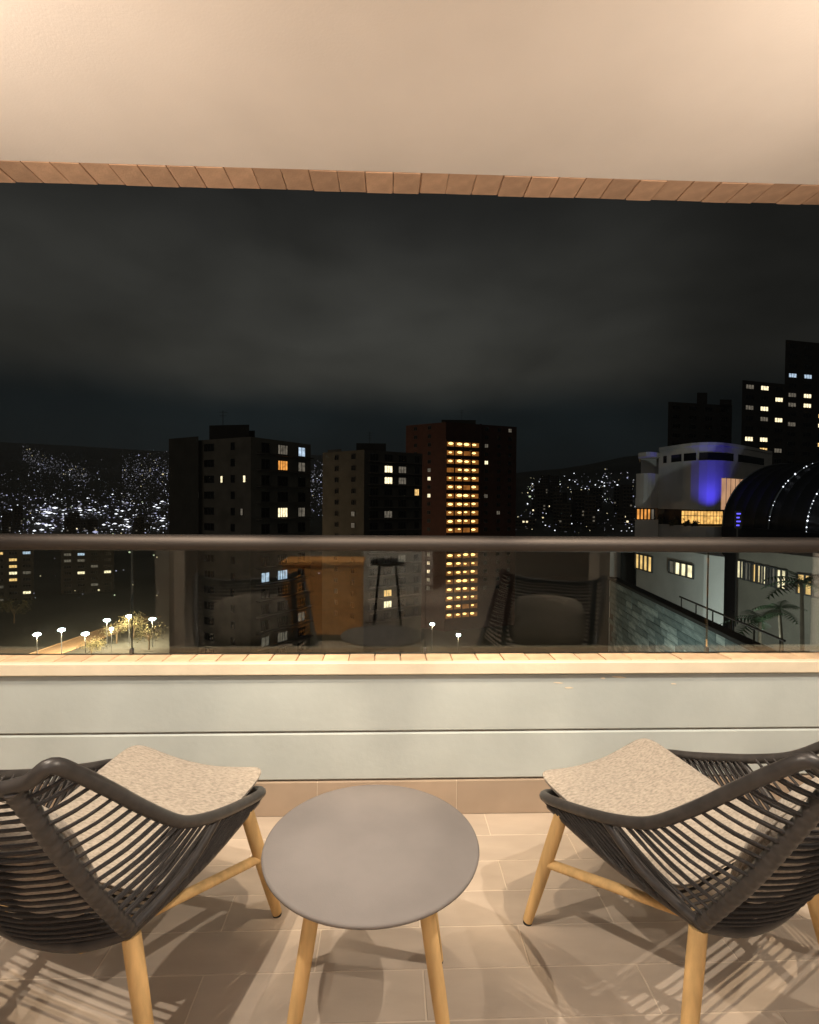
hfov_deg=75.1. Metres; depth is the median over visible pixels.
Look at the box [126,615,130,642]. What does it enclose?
street lamp
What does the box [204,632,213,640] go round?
window
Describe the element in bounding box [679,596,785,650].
garden rail
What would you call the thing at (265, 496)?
window
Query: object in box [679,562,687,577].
lit window
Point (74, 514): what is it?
distant block
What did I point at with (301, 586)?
window
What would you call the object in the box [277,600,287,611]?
window
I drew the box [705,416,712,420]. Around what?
window
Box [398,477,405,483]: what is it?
window
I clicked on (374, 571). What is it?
window
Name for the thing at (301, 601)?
window
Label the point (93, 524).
distant block
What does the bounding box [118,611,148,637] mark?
tree
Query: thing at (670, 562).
lit window
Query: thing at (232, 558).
window
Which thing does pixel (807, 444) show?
window
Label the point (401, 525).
window
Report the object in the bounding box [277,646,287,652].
window
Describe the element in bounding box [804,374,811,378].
window
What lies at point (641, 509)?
lit window
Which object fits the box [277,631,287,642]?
window
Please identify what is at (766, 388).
window
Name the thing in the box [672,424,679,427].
window
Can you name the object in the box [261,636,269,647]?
window
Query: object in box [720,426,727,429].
window
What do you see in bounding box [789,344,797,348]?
window
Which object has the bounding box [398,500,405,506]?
window
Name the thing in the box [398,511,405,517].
window
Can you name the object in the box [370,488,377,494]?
window
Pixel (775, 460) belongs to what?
window
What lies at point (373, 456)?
window
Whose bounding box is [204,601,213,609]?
window
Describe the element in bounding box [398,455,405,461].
window
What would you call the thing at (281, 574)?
window
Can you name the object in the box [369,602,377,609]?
window
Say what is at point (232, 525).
window
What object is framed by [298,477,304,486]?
window
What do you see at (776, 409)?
window
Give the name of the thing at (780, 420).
window
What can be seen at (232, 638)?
window
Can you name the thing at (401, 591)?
window
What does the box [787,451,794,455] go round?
window
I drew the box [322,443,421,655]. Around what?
apartment tower
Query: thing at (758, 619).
palm
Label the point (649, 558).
lit window
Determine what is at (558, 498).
distant block
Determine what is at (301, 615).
window
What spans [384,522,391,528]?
window
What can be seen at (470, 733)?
parapet wall
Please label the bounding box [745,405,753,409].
window
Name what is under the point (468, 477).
brick tower
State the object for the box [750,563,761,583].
lit window
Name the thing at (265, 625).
window
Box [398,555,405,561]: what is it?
window
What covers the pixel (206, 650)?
window
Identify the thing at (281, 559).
window
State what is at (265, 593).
window
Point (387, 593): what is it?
window
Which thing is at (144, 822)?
lounge chair
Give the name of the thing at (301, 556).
window
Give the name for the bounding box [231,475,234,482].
window
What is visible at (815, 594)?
lit window
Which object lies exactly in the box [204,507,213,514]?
window
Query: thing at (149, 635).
tree
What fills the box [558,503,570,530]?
distant block
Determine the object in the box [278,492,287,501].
window
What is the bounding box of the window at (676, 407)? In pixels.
[672,405,680,409]
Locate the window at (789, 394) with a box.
[788,393,795,396]
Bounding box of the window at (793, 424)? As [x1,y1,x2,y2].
[787,422,795,426]
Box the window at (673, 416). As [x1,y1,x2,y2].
[672,415,680,418]
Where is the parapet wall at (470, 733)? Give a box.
[0,652,818,816]
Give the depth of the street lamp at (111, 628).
152.92 m
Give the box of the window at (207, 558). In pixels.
[204,554,213,561]
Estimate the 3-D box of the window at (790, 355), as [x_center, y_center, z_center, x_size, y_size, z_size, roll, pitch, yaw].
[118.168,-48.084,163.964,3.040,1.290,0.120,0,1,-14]
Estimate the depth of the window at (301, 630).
110.48 m
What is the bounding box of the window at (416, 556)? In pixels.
[414,554,418,560]
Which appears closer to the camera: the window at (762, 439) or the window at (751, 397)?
the window at (751, 397)
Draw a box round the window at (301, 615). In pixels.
[298,611,304,621]
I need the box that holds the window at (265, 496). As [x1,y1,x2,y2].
[261,492,269,501]
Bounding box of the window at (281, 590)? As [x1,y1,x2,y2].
[277,585,287,595]
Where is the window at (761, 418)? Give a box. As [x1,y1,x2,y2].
[760,417,767,421]
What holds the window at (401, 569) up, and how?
in the apartment tower at (371, 601)
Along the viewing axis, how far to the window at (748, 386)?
153.64 m
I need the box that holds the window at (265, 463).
[261,459,269,468]
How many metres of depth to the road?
170.88 m
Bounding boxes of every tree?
[0,596,31,622]
[76,635,109,653]
[98,619,130,643]
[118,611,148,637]
[130,621,167,649]
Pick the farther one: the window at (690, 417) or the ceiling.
the window at (690, 417)
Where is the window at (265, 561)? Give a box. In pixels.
[261,556,269,566]
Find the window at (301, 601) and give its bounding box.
[298,596,304,606]
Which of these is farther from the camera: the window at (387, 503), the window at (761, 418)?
the window at (761, 418)
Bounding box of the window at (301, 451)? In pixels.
[298,447,304,456]
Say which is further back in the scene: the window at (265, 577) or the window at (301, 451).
the window at (301, 451)
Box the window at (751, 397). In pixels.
[746,395,753,399]
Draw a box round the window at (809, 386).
[804,384,811,388]
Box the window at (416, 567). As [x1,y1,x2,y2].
[414,565,418,571]
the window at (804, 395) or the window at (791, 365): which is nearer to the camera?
the window at (791, 365)
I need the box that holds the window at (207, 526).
[204,523,213,530]
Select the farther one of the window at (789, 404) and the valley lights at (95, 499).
the valley lights at (95, 499)
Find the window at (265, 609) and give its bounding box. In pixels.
[261,604,269,614]
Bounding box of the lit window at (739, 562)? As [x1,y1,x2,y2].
[735,560,745,579]
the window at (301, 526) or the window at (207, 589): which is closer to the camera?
the window at (207, 589)
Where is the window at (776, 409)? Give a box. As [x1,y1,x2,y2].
[775,407,782,411]
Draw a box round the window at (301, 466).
[298,462,304,471]
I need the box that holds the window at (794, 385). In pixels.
[788,383,796,387]
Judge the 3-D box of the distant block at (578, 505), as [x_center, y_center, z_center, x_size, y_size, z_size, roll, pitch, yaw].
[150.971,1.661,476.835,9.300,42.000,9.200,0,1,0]
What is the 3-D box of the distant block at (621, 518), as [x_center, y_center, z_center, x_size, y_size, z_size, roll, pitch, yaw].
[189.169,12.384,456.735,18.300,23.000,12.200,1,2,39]
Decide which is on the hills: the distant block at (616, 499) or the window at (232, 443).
the distant block at (616, 499)
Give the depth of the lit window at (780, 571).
29.69 m
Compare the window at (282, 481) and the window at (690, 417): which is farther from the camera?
the window at (690, 417)
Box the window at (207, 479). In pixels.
[204,475,213,482]
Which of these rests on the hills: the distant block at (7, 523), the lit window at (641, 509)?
the distant block at (7, 523)
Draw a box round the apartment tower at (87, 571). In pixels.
[61,550,113,593]
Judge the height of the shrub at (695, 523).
0.624 m
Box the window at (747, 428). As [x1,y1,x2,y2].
[745,426,752,430]
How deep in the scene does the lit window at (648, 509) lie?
45.95 m
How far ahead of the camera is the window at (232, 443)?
100.91 m
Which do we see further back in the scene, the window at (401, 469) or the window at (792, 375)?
the window at (792, 375)
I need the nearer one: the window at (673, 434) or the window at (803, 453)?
the window at (803, 453)
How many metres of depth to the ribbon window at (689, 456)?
42.15 m
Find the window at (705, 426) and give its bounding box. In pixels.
[704,425,711,429]
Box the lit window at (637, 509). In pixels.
[636,508,639,519]
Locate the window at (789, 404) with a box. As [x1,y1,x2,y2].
[788,402,795,406]
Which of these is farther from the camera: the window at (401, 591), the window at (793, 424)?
the window at (793, 424)
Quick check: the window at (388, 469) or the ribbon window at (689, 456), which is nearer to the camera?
the ribbon window at (689, 456)
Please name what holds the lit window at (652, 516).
in the white building
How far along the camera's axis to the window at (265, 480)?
101.73 m
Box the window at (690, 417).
[689,415,696,419]
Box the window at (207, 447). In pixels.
[204,444,213,451]
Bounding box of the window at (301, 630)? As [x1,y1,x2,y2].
[297,626,304,636]
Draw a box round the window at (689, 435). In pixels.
[688,434,695,437]
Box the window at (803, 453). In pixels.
[802,452,809,455]
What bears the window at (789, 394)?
in the apartment tower at (802, 401)
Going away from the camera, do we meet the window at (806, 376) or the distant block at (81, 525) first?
the window at (806, 376)
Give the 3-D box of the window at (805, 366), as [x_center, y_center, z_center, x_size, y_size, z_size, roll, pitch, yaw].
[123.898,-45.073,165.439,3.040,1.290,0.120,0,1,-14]
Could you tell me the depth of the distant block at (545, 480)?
665.00 m
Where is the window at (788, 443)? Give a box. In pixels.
[787,441,794,445]
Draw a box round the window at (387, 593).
[384,589,391,596]
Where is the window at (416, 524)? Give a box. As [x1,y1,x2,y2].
[414,522,418,527]
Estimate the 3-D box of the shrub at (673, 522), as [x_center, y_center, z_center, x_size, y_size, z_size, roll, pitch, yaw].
[21.775,0.753,43.876,1.053,0.844,0.686,0,1,-2]
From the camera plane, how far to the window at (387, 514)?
143.88 m
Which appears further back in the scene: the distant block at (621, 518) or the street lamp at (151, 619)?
the distant block at (621, 518)
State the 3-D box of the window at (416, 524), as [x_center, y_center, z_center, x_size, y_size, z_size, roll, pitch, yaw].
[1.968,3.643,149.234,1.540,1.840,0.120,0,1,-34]
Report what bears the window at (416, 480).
in the apartment tower at (371, 601)
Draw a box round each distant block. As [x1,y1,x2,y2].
[2,511,13,533]
[12,506,22,528]
[64,517,75,533]
[68,512,79,519]
[76,520,89,531]
[85,519,97,530]
[132,523,150,530]
[134,517,143,533]
[516,518,535,528]
[532,499,548,515]
[534,483,540,488]
[534,487,545,517]
[541,475,549,498]
[549,485,559,512]
[550,476,558,484]
[553,493,566,523]
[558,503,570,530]
[571,490,584,525]
[584,495,595,528]
[589,487,602,510]
[613,486,618,510]
[617,513,625,523]
[618,485,632,512]
[625,508,635,524]
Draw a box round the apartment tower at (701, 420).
[668,393,731,627]
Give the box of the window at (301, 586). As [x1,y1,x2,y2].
[298,582,304,591]
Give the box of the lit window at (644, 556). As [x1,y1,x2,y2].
[643,555,647,571]
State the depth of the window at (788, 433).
164.51 m
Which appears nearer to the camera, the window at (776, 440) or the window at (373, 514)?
the window at (373, 514)
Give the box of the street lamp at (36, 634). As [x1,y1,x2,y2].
[33,633,40,653]
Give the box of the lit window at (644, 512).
[643,508,647,519]
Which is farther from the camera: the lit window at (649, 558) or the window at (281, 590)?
the window at (281, 590)
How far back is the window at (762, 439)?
155.68 m
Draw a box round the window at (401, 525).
[398,522,405,528]
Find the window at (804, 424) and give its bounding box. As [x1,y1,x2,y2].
[803,423,810,426]
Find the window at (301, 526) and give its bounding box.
[298,522,304,531]
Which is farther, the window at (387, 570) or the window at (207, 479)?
the window at (387, 570)
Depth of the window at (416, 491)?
149.02 m
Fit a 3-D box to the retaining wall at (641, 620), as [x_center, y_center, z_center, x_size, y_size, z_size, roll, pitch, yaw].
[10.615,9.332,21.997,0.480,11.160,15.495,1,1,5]
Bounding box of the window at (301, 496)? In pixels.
[298,492,304,501]
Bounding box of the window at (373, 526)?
[370,522,377,529]
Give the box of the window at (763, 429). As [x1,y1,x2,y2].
[760,427,767,431]
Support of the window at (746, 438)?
in the apartment tower at (763, 414)
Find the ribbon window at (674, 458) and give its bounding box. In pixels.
[671,454,680,461]
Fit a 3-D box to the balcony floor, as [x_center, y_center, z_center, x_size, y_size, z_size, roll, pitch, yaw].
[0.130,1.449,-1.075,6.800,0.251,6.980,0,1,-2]
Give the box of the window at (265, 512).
[261,508,269,517]
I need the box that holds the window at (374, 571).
[369,568,377,575]
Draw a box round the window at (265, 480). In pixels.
[261,475,269,484]
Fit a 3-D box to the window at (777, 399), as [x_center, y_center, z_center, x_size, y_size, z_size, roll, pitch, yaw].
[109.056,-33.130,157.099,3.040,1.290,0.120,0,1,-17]
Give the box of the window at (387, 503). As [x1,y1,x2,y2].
[384,500,391,506]
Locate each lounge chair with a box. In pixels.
[0,745,281,1023]
[523,738,818,1023]
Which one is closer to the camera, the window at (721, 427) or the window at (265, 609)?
the window at (265, 609)
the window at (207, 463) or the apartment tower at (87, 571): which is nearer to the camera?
the window at (207, 463)
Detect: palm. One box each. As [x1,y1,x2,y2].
[720,609,785,643]
[751,600,806,650]
[760,570,818,650]
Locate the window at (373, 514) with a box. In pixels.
[370,511,377,517]
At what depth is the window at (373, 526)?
141.40 m
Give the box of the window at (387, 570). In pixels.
[384,567,391,573]
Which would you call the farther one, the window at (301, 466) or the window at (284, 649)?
the window at (301, 466)
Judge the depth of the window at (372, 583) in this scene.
141.78 m
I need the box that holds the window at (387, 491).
[384,488,392,494]
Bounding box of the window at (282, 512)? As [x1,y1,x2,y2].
[278,508,287,516]
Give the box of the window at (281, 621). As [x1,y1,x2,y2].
[277,615,287,626]
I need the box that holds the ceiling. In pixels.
[0,0,818,204]
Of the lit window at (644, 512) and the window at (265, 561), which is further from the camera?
the window at (265, 561)
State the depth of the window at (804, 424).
165.88 m
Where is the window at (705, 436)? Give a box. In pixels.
[704,434,711,438]
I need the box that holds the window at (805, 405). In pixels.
[803,403,810,407]
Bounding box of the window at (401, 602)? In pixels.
[398,599,404,605]
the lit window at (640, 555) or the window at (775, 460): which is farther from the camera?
the window at (775, 460)
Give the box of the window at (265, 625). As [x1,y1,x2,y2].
[261,620,269,631]
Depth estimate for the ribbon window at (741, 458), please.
44.49 m
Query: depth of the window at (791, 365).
164.03 m
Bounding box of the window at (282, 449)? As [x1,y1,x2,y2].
[278,444,287,454]
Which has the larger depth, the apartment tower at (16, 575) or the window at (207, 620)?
the apartment tower at (16, 575)
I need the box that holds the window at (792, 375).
[789,373,796,377]
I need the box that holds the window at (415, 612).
[413,608,417,614]
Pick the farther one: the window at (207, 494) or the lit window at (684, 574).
the window at (207, 494)
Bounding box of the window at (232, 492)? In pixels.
[231,491,234,498]
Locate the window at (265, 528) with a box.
[261,524,269,533]
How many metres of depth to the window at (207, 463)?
104.23 m
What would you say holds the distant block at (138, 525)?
on the hills
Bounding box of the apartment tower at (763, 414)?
[741,380,785,529]
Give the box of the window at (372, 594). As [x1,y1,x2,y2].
[369,591,377,598]
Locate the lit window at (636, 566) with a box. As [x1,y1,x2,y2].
[634,553,638,568]
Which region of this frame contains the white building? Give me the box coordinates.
[609,442,771,630]
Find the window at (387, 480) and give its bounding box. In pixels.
[384,477,392,483]
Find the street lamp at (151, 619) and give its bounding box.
[149,618,155,646]
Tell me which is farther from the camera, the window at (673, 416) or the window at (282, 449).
the window at (673, 416)
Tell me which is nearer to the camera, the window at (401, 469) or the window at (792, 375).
the window at (401, 469)
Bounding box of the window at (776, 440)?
[774,438,781,442]
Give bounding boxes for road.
[29,616,160,653]
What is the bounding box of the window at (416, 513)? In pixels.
[414,511,418,516]
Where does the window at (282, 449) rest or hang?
in the apartment tower at (233, 480)
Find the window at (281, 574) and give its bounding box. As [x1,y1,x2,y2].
[277,569,287,579]
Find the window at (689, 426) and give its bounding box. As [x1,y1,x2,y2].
[688,425,696,428]
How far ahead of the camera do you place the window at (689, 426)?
174.82 m
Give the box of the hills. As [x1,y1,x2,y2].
[0,442,734,654]
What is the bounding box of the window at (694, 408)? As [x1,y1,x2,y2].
[689,406,696,410]
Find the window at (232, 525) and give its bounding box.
[231,524,234,531]
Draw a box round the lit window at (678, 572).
[673,561,681,575]
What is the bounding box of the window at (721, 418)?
[720,417,727,420]
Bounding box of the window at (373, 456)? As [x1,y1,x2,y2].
[370,453,377,460]
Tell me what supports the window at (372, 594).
in the apartment tower at (371, 601)
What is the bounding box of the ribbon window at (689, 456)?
[684,453,695,460]
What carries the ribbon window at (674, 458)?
in the white building
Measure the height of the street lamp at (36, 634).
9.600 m
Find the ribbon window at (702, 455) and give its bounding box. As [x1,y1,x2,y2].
[699,452,733,460]
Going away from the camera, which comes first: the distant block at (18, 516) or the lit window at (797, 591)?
the lit window at (797, 591)
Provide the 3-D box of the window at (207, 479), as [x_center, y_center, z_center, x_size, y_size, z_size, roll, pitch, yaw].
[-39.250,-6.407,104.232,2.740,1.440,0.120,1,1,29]
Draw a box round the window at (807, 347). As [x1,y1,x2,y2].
[805,345,812,349]
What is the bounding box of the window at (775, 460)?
[774,458,781,462]
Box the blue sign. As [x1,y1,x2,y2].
[734,511,741,626]
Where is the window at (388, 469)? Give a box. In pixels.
[384,466,392,472]
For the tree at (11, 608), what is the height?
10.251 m
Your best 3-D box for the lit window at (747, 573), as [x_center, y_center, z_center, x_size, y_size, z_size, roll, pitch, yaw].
[20.275,3.554,31.874,0.120,1.140,0.740,0,1,-12]
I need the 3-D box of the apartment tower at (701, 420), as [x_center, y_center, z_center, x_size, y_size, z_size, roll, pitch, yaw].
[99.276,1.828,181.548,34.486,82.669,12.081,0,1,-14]
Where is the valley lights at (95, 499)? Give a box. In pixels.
[1,446,322,597]
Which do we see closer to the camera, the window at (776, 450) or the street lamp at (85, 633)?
the street lamp at (85, 633)
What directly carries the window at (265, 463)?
in the apartment tower at (233, 480)
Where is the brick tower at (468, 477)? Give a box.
[406,420,516,631]
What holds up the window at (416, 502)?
in the apartment tower at (371, 601)
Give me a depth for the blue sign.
31.80 m
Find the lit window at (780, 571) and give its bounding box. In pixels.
[774,568,787,589]
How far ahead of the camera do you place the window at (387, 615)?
144.51 m
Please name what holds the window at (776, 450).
in the apartment tower at (763, 414)
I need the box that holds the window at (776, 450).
[774,448,781,452]
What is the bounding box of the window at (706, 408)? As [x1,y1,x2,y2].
[705,407,712,411]
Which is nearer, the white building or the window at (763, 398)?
the white building
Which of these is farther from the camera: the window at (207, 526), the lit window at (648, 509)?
the window at (207, 526)
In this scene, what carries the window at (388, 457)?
in the apartment tower at (371, 601)
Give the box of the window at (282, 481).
[278,476,287,485]
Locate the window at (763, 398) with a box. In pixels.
[760,396,768,400]
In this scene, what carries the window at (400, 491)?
in the apartment tower at (371, 601)
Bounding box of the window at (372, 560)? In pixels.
[369,557,377,563]
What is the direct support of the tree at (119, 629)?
on the hills
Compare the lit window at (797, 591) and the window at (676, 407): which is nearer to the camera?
the lit window at (797, 591)
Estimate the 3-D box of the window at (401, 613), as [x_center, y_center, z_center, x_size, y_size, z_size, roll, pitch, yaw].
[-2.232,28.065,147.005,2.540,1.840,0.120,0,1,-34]
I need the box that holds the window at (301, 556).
[298,552,304,561]
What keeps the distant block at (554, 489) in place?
on the hills
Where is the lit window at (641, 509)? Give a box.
[639,508,644,519]
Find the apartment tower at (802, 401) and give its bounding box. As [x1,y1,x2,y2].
[784,340,818,532]
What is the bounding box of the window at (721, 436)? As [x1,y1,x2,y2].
[720,435,727,438]
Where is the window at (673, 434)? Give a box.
[672,433,679,436]
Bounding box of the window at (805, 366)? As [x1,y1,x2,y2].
[804,365,811,368]
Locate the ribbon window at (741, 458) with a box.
[738,454,763,464]
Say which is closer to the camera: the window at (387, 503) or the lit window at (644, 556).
the lit window at (644, 556)
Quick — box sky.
[0,182,818,472]
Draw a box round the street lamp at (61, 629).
[57,628,64,653]
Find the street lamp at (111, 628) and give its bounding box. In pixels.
[109,627,113,653]
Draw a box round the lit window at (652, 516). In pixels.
[650,508,654,519]
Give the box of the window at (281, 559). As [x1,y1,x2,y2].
[277,554,287,564]
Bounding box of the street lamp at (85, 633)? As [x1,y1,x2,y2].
[81,632,88,653]
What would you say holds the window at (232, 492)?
in the apartment tower at (233, 480)
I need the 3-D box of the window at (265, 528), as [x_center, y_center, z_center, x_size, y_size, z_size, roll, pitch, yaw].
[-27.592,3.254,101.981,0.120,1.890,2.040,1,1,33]
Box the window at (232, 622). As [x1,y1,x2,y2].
[231,621,234,628]
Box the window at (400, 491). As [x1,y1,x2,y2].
[398,489,405,494]
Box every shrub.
[654,515,663,523]
[668,516,677,525]
[683,518,691,525]
[691,520,699,526]
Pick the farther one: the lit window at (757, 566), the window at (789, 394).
the window at (789, 394)
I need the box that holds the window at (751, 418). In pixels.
[745,416,753,420]
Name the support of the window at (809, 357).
in the apartment tower at (802, 401)
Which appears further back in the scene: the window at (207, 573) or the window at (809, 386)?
the window at (809, 386)
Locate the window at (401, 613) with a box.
[397,610,404,616]
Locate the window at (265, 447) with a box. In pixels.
[261,442,269,452]
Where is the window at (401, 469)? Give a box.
[398,466,405,472]
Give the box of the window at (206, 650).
[204,648,213,652]
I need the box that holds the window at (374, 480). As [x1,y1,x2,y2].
[370,476,377,483]
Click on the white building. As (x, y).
(698, 481)
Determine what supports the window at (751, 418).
in the apartment tower at (763, 414)
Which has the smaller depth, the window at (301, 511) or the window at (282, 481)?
the window at (282, 481)
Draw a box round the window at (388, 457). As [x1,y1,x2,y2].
[384,454,392,461]
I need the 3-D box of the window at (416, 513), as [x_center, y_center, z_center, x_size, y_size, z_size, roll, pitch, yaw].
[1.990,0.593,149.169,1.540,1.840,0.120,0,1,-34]
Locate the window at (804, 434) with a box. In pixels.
[803,432,810,436]
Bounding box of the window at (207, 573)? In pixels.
[204,570,213,577]
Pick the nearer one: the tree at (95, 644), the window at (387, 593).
the window at (387, 593)
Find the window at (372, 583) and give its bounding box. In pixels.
[369,579,377,586]
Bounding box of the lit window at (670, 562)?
[668,560,675,573]
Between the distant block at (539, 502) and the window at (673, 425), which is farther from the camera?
the distant block at (539, 502)
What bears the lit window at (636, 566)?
in the white building
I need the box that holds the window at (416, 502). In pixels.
[414,500,418,506]
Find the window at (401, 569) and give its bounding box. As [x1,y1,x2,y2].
[398,566,405,572]
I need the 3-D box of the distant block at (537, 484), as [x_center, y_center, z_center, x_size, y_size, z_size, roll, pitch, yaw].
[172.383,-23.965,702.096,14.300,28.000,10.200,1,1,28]
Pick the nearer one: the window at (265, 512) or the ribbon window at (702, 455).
the ribbon window at (702, 455)
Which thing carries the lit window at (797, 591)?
in the garden house
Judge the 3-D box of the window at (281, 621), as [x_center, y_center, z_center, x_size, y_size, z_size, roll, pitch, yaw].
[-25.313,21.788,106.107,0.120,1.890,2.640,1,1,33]
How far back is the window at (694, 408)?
174.70 m
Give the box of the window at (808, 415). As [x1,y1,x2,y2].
[803,413,810,417]
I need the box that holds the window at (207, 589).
[204,585,213,593]
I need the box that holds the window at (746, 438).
[745,436,752,440]
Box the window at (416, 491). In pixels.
[414,489,418,495]
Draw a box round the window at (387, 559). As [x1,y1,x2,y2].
[384,556,391,562]
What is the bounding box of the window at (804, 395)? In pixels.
[803,394,811,397]
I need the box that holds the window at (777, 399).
[775,397,782,401]
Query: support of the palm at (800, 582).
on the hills
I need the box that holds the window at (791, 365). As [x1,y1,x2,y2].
[789,363,796,367]
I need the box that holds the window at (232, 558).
[231,556,234,563]
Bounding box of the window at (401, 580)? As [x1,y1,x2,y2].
[398,577,405,583]
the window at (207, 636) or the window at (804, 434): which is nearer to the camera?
the window at (207, 636)
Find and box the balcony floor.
[0,809,818,1023]
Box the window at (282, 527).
[277,523,287,532]
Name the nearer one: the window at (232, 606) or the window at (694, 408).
the window at (232, 606)
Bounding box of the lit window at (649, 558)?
[647,556,652,572]
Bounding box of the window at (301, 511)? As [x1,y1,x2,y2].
[298,507,304,516]
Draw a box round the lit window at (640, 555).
[639,554,643,570]
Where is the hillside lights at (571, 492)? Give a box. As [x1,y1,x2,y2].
[518,469,633,530]
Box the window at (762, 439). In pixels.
[760,437,767,441]
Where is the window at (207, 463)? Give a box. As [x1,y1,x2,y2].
[204,460,213,466]
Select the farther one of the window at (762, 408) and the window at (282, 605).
the window at (762, 408)
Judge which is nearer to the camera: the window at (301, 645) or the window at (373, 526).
the window at (301, 645)
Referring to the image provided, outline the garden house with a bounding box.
[734,553,818,652]
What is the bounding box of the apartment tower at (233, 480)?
[169,425,313,655]
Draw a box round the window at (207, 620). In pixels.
[204,617,213,625]
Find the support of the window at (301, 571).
in the apartment tower at (233, 480)
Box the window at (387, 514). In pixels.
[384,511,391,517]
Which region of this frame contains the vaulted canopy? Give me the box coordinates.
[721,461,818,611]
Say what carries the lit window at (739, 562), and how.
in the garden house
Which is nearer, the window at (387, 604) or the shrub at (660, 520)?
the shrub at (660, 520)
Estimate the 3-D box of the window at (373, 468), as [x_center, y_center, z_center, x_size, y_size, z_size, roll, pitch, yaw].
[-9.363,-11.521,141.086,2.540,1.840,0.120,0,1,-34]
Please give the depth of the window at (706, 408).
176.19 m
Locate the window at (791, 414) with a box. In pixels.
[788,412,795,416]
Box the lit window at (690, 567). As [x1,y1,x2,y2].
[685,563,693,578]
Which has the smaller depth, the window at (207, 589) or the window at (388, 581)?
the window at (207, 589)
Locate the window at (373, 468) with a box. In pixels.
[370,465,377,471]
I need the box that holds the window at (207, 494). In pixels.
[204,491,213,498]
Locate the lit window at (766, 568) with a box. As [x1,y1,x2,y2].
[765,566,777,587]
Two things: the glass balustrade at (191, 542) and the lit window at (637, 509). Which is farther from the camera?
the lit window at (637, 509)
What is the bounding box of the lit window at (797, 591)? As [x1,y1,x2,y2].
[795,573,811,596]
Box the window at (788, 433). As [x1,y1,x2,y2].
[787,432,795,435]
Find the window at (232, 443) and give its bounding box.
[231,442,234,449]
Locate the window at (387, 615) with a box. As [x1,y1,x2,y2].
[383,612,391,618]
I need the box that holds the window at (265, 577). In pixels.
[261,572,269,582]
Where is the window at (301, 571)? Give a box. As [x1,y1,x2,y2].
[298,567,304,576]
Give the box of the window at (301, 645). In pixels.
[297,641,304,651]
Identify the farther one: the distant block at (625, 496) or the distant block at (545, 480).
the distant block at (545, 480)
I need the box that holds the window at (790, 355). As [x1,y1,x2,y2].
[789,353,796,357]
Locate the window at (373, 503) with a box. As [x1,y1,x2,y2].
[370,500,377,506]
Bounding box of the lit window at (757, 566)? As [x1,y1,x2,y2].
[756,564,769,584]
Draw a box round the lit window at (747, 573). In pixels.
[742,561,753,581]
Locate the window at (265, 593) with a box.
[261,588,269,598]
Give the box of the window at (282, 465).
[278,460,287,470]
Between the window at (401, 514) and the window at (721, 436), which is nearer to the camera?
the window at (401, 514)
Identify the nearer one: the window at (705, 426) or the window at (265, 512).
the window at (265, 512)
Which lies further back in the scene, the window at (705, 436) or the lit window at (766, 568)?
the window at (705, 436)
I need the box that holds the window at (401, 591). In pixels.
[398,588,405,594]
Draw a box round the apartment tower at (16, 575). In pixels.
[0,550,33,600]
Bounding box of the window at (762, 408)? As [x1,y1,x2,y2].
[760,406,767,410]
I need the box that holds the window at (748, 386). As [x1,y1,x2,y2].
[746,384,753,388]
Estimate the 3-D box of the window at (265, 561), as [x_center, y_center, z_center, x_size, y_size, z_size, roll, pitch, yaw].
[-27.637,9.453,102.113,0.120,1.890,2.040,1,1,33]
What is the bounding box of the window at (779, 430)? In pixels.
[774,428,781,432]
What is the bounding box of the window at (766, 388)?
[761,386,768,390]
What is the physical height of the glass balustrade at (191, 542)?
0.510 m
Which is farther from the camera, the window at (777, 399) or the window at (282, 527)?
the window at (777, 399)
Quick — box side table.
[261,785,478,1023]
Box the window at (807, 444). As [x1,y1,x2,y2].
[802,442,809,446]
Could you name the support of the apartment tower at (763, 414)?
on the hills
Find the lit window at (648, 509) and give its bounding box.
[646,508,651,519]
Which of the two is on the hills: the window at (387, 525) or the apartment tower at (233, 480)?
the apartment tower at (233, 480)
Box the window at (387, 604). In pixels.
[384,600,391,607]
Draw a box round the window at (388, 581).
[384,578,391,585]
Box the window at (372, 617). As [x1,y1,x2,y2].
[369,614,377,620]
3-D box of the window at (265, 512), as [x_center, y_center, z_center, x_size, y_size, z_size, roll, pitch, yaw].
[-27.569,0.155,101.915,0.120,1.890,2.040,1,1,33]
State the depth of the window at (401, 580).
147.00 m
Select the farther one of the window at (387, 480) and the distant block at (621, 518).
the distant block at (621, 518)
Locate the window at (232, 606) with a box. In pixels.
[231,605,234,612]
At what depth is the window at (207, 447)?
104.21 m
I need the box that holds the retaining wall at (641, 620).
[608,577,775,652]
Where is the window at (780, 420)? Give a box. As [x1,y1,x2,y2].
[775,418,782,422]
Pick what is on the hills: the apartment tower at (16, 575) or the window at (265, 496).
the apartment tower at (16, 575)
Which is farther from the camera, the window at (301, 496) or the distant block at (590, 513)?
the distant block at (590, 513)
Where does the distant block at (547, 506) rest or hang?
on the hills
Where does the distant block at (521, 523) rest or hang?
on the hills
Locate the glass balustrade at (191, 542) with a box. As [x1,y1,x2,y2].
[0,534,818,654]
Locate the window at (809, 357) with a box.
[804,355,812,359]
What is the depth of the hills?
343.67 m
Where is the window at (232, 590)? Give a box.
[231,589,234,596]
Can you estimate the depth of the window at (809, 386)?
165.64 m
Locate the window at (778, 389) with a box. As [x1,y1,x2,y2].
[775,387,782,391]
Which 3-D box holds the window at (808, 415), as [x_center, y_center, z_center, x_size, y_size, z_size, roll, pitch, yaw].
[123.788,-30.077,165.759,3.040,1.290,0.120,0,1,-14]
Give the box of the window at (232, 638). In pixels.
[231,637,234,644]
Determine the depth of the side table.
1.21 m
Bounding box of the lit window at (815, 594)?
[811,579,818,598]
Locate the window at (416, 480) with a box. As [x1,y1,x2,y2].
[414,478,418,484]

